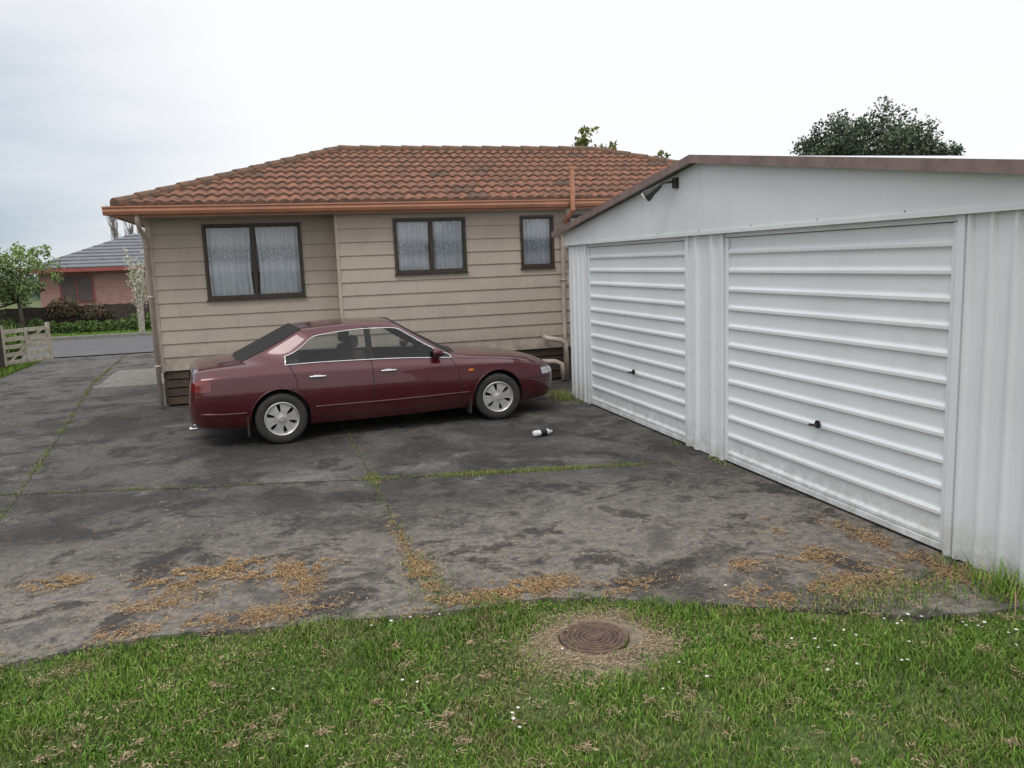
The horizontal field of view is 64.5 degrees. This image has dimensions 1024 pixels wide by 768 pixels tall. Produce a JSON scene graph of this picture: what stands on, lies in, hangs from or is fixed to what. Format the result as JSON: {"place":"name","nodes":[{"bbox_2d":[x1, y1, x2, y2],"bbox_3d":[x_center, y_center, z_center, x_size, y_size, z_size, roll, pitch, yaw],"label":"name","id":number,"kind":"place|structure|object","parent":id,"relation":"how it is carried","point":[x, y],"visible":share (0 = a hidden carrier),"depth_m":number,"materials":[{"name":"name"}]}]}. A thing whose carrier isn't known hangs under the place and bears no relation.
{"place":"outdoors","nodes":[
{"label":"outdoors","id":0,"kind":"place"},
{"bbox_2d":[0,360,42,377],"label":"verge grass","id":1,"kind":"structure","parent":0,"point":[9,370],"depth_m":17.58,"materials":[{"name":"green plant"}]},
{"bbox_2d":[7,328,151,337],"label":"verge grass","id":2,"kind":"structure","parent":0,"point":[103,332],"depth_m":27.03,"materials":[{"name":"green plant"}]},
{"bbox_2d":[21,335,153,358],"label":"road","id":3,"kind":"structure","parent":0,"point":[97,346],"depth_m":22.47,"materials":[{"name":"grey asphalt"}]},
{"bbox_2d":[38,269,148,307],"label":"walls","id":4,"kind":"structure","parent":0,"point":[111,287],"depth_m":31.71,"materials":[{"name":"red brick"}]},
{"bbox_2d":[58,274,95,302],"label":"windows","id":5,"kind":"structure","parent":4,"relation":"attached to","point":[79,288],"depth_m":31.39,"materials":[{"name":"grey glass"}]},
{"bbox_2d":[30,266,144,273],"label":"fascia","id":6,"kind":"structure","parent":4,"relation":"on","point":[92,269],"depth_m":31.01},
{"bbox_2d":[22,233,144,269],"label":"roof","id":7,"kind":"structure","parent":6,"relation":"on","point":[110,253],"depth_m":32.07,"materials":[{"name":"grey tile"}]},
{"bbox_2d":[110,145,678,205],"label":"ridge caps","id":8,"kind":"object","parent":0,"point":[120,200],"visible":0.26,"depth_m":14.71,"materials":[{"name":"brown tile"}]},
{"bbox_2d":[0,353,1023,667],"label":"driveway","id":9,"kind":"structure","parent":0,"point":[152,447],"depth_m":6.30,"materials":[{"name":"grey concrete"}]},
{"bbox_2d":[93,368,163,388],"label":"concrete path","id":10,"kind":"structure","parent":9,"relation":"on","point":[133,377],"depth_m":15.30,"materials":[{"name":"grey concrete"}]},
{"bbox_2d":[0,357,670,606],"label":"driveway joint","id":11,"kind":"object","parent":9,"relation":"on","point":[26,481],"visible":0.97,"depth_m":7.48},
{"bbox_2d":[134,207,569,406],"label":"downpipes","id":12,"kind":"object","parent":9,"relation":"on","point":[565,370],"visible":0.91,"depth_m":12.65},
{"bbox_2d":[563,166,574,223],"bbox_3d":[0.887,-2.925,12.592,0.107,0.852,0.321,-6,10,-25],"label":"vent pipe","id":13,"kind":"object","parent":12,"relation":"on","point":[572,197],"visible":1,"depth_m":12.46,"materials":[{"name":"orange metal"}]},
{"bbox_2d":[163,347,571,405],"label":"foundation slats","id":14,"kind":"object","parent":9,"relation":"on","point":[176,386],"visible":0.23,"depth_m":12.03,"materials":[{"name":"brown wood"}]},
{"bbox_2d":[144,214,343,372],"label":"corner boards","id":15,"kind":"object","parent":14,"relation":"on","point":[152,269],"visible":0.45,"depth_m":11.77,"materials":[{"name":"beige paint"}]},
{"bbox_2d":[332,215,341,342],"bbox_3d":[-2.618,-1.441,12.255,0.022,2.190,0.350,-5,9,-16],"label":"wall return","id":16,"kind":"object","parent":15,"relation":"attached to","point":[336,264],"depth_m":12.22,"materials":[{"name":"paint"}]},
{"bbox_2d":[121,209,584,225],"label":"soffit","id":17,"kind":"structure","parent":15,"relation":"on","point":[141,219],"depth_m":11.74,"materials":[{"name":"paint"}]},
{"bbox_2d":[114,207,594,227],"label":"fascia","id":18,"kind":"structure","parent":17,"relation":"on","point":[229,214],"depth_m":11.74,"materials":[{"name":"brown wood"}]},
{"bbox_2d":[101,198,610,227],"bbox_3d":[-0.696,-3.196,15.533,11.820,0.127,6.728,-5,9,-16],"label":"gutter","id":19,"kind":"object","parent":18,"relation":"attached to","point":[111,211],"visible":0.61,"depth_m":11.60,"materials":[{"name":"orange metal"}]},
{"bbox_2d":[113,150,671,205],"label":"roof front","id":20,"kind":"structure","parent":18,"relation":"on","point":[344,176],"depth_m":13.14,"materials":[{"name":"orange tile"}]},
{"bbox_2d":[404,156,596,197],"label":"roof back","id":21,"kind":"structure","parent":18,"relation":"on","point":[494,189],"depth_m":16.79,"materials":[{"name":"orange tile"}]},
{"bbox_2d":[337,209,591,349],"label":"wall front","id":22,"kind":"structure","parent":15,"relation":"attached to","point":[496,296],"depth_m":12.60,"materials":[{"name":"paint"}]},
{"bbox_2d":[395,272,468,275],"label":"sill","id":23,"kind":"structure","parent":22,"relation":"attached to","point":[431,273],"depth_m":12.38,"materials":[{"name":"wood"}]},
{"bbox_2d":[392,217,467,273],"bbox_3d":[-1.246,-2.113,12.383,1.115,0.832,0.093,-5,9,-16],"label":"frame","id":24,"kind":"object","parent":23,"relation":"on","point":[430,243],"visible":1,"depth_m":12.35,"materials":[{"name":"brown wood"}]},
{"bbox_2d":[396,221,462,270],"bbox_3d":[-1.257,-2.117,12.415,1.032,0.820,0.048,-5,9,-16],"label":"curtain","id":25,"kind":"object","parent":24,"relation":"hanging from","point":[412,245],"visible":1,"depth_m":12.41,"materials":[{"name":"fabric"}]},
{"bbox_2d":[520,267,555,268],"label":"sill","id":26,"kind":"structure","parent":22,"relation":"attached to","point":[537,268],"depth_m":12.84,"materials":[{"name":"wood"}]},
{"bbox_2d":[519,215,554,267],"bbox_3d":[0.394,-2.254,12.847,0.555,0.812,0.093,-5,9,-16],"label":"frame","id":27,"kind":"object","parent":26,"relation":"on","point":[552,253],"visible":1,"depth_m":12.82,"materials":[{"name":"brown wood"}]},
{"bbox_2d":[523,219,549,263],"bbox_3d":[0.383,-2.258,12.880,0.472,0.800,0.048,-5,9,-16],"label":"curtain","id":28,"kind":"object","parent":27,"relation":"hanging from","point":[536,242],"visible":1,"depth_m":12.88,"materials":[{"name":"fabric"}]},
{"bbox_3d":[1.386,-1.917,13.152,1.020,0.015,0.065,-5,9,-16],"label":"sill","id":29,"kind":"object","parent":22,"relation":"attached to","visible":0},
{"bbox_2d":[567,214,582,265],"bbox_3d":[1.363,-2.331,13.123,0.995,0.812,0.093,-5,9,-16],"label":"frame","id":30,"kind":"object","parent":29,"relation":"on","point":[575,215],"visible":0.06,"depth_m":12.93,"materials":[{"name":"brown metal"}]},
{"bbox_2d":[149,215,340,370],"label":"wall front","id":31,"kind":"structure","parent":14,"relation":"on","point":[195,324],"depth_m":11.98,"materials":[{"name":"paint"}]},
{"bbox_2d":[207,296,306,300],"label":"sill","id":32,"kind":"structure","parent":31,"relation":"attached to","point":[256,298],"depth_m":12.05,"materials":[{"name":"wood"}]},
{"bbox_2d":[201,222,305,299],"bbox_3d":[-3.813,-1.824,12.034,1.395,1.092,0.093,-5,9,-16],"label":"frame","id":33,"kind":"object","parent":32,"relation":"on","point":[251,226],"visible":1,"depth_m":11.99,"materials":[{"name":"brown wood"}]},
{"bbox_2d":[206,226,301,296],"bbox_3d":[-3.825,-1.828,12.066,1.312,1.080,0.048,-5,9,-16],"label":"curtain","id":34,"kind":"object","parent":33,"relation":"hanging from","point":[230,263],"visible":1,"depth_m":12.06,"materials":[{"name":"fabric"}]},
{"bbox_2d":[179,225,514,370],"bbox_3d":[-0.695,-2.038,15.817,10.800,2.180,5.400,-5,9,-16],"label":"interior","id":35,"kind":"object","parent":14,"relation":"on","point":[258,261],"visible":0.1,"depth_m":13.79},
{"bbox_2d":[188,317,551,443],"bbox_3d":[-1.733,-0.194,10.302,4.489,1.310,1.829,-6,9,-21],"label":"parked car","id":36,"kind":"object","parent":9,"relation":"on","point":[277,385],"visible":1,"depth_m":9.47,"materials":[{"name":"red paint"}]},
{"bbox_2d":[0,467,1014,655],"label":"leaf litter","id":37,"kind":"object","parent":9,"relation":"on","point":[447,572],"visible":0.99,"depth_m":5.14,"materials":[{"name":"brown plant"}]},
{"bbox_2d":[0,355,1020,635],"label":"crack weeds","id":38,"kind":"object","parent":9,"relation":"on","point":[560,395],"visible":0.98,"depth_m":4.81,"materials":[{"name":"green plant"}]},
{"bbox_2d":[0,497,1023,657],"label":"dry clippings","id":39,"kind":"object","parent":9,"relation":"on","point":[550,582],"visible":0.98,"depth_m":4.93,"materials":[{"name":"brown plant"}]},
{"bbox_2d":[532,429,553,436],"bbox_3d":[0.353,0.539,9.074,0.260,0.069,0.081,-7,10,-28],"label":"plastic bottle","id":40,"kind":"object","parent":9,"relation":"on","point":[541,432],"visible":1,"depth_m":9.03,"materials":[{"name":"white plastic"}]},
{"bbox_2d":[551,155,1023,586],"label":"garage","id":41,"kind":"structure","parent":9,"relation":"on","point":[846,333],"depth_m":6.05,"materials":[{"name":"white metal"}]},
{"bbox_2d":[587,241,685,442],"bbox_3d":[1.390,-0.581,9.467,0.105,2.060,2.670,-5,9,-16],"label":"garage door","id":42,"kind":"structure","parent":41,"relation":"in","point":[636,292],"depth_m":9.29,"materials":[{"name":"white metal"}]},
{"bbox_2d":[725,222,956,549],"bbox_3d":[2.337,-0.128,6.260,0.105,2.060,2.640,-5,9,-16],"label":"garage door","id":43,"kind":"structure","parent":41,"relation":"in","point":[838,344],"depth_m":5.94,"materials":[{"name":"white metal"}]},
{"bbox_2d":[947,551,1023,618],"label":"grass tuft","id":44,"kind":"object","parent":9,"relation":"on","point":[989,585],"visible":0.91,"depth_m":4.56,"materials":[{"name":"green plant"}]},
{"bbox_2d":[0,297,1023,767],"bbox_3d":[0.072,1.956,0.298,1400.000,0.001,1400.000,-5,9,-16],"label":"ground","id":45,"kind":"structure","parent":0,"point":[624,721],"depth_m":3.60,"materials":[{"name":"green plant"}]},
{"bbox_2d":[0,274,40,301],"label":"distant trees","id":46,"kind":"object","parent":45,"relation":"on","point":[37,295],"visible":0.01,"depth_m":72.90,"materials":[{"name":"green plant"}]},
{"bbox_2d":[2,320,45,360],"bbox_3d":[-11.990,-1.057,19.488,2.193,0.996,2.181,0,9,16],"label":"flax plant","id":47,"kind":"object","parent":45,"relation":"on","point":[13,343],"visible":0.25,"depth_m":19.32,"materials":[{"name":"green plant"}]},
{"bbox_2d":[0,322,53,369],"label":"timber gate","id":48,"kind":"structure","parent":45,"relation":"on","point":[4,355],"depth_m":18.21,"materials":[{"name":"beige wood"}]},
{"bbox_2d":[0,241,64,335],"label":"willow tree","id":49,"kind":"object","parent":45,"relation":"on","point":[9,289],"visible":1,"depth_m":26.35,"materials":[{"name":"green plant"}]},
{"bbox_2d":[0,302,150,330],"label":"timber fence","id":50,"kind":"object","parent":45,"relation":"on","point":[122,310],"visible":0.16,"depth_m":28.22,"materials":[{"name":"brown wood"}]},
{"bbox_2d":[0,312,151,335],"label":"hedge","id":51,"kind":"object","parent":45,"relation":"on","point":[102,326],"visible":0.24,"depth_m":27.57,"materials":[{"name":"green plant"}]},
{"bbox_2d":[45,295,114,318],"bbox_3d":[-15.011,-2.669,28.230,2.225,0.885,0.882,-6,10,-26],"label":"flowering shrub","id":52,"kind":"object","parent":45,"relation":"on","point":[91,312],"visible":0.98,"depth_m":28.00,"materials":[{"name":"green plant"}]},
{"bbox_2d":[21,332,151,342],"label":"kerb","id":53,"kind":"structure","parent":45,"relation":"on","point":[61,338],"depth_m":25.53,"materials":[{"name":"concrete"}]},
{"bbox_2d":[106,205,120,239],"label":"poplar tree","id":54,"kind":"object","parent":45,"relation":"on","point":[113,221],"visible":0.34,"depth_m":71.74,"materials":[{"name":"grey plant"}]},
{"bbox_2d":[122,221,133,235],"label":"poplar tree","id":55,"kind":"object","parent":45,"relation":"on","point":[130,230],"visible":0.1,"depth_m":73.94,"materials":[{"name":"grey plant"}]},
{"bbox_2d":[122,245,147,331],"bbox_3d":[-12.100,-3.136,26.513,1.108,3.011,0.915,-5,9,-16],"label":"blossom tree","id":56,"kind":"object","parent":45,"relation":"on","point":[139,289],"visible":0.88,"depth_m":26.45,"materials":[{"name":"white plant"}]},
{"bbox_2d":[21,614,972,767],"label":"lawn weeds","id":57,"kind":"object","parent":45,"relation":"on","point":[94,751],"visible":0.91,"depth_m":3.76,"materials":[{"name":"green plant"}]},
{"bbox_2d":[0,592,1023,767],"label":"dry clippings","id":58,"kind":"object","parent":45,"relation":"on","point":[320,732],"visible":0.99,"depth_m":3.88,"materials":[{"name":"beige plant"}]},
{"bbox_2d":[506,607,683,682],"bbox_3d":[0.417,1.333,4.222,0.924,0.038,0.868,-5,9,-16],"label":"manhole cover","id":59,"kind":"object","parent":45,"relation":"on","point":[598,637],"visible":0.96,"depth_m":4.17,"materials":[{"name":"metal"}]},
{"bbox_2d":[572,125,617,149],"bbox_3d":[2.309,-4.322,22.488,1.547,5.510,0.799,-5,9,-16],"label":"tree","id":60,"kind":"object","parent":45,"relation":"on","point":[583,141],"visible":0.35,"depth_m":21.98,"materials":[{"name":"green plant"}]},
{"bbox_2d":[272,584,1018,746],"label":"daisies","id":61,"kind":"object","parent":45,"relation":"on","point":[513,718],"visible":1,"depth_m":3.99,"materials":[{"name":"white plant"}]},
{"bbox_2d":[654,150,670,158],"bbox_3d":[4.425,-4.402,24.159,0.458,5.012,0.749,-5,9,-16],"label":"tree","id":62,"kind":"object","parent":45,"relation":"on","point":[661,152],"visible":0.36,"depth_m":23.67,"materials":[{"name":"green plant"}]},
{"bbox_2d":[788,95,966,155],"bbox_3d":[14.787,-7.618,33.510,7.837,7.846,6.346,-5,9,-16],"label":"broadleaf tree","id":63,"kind":"object","parent":45,"relation":"on","point":[895,139],"visible":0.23,"depth_m":32.14,"materials":[{"name":"green plant"}]},
{"bbox_2d":[0,0,1023,279],"label":"sky","id":64,"kind":"structure","parent":0,"point":[101,101],"materials":[{"name":"white"}]}
]}

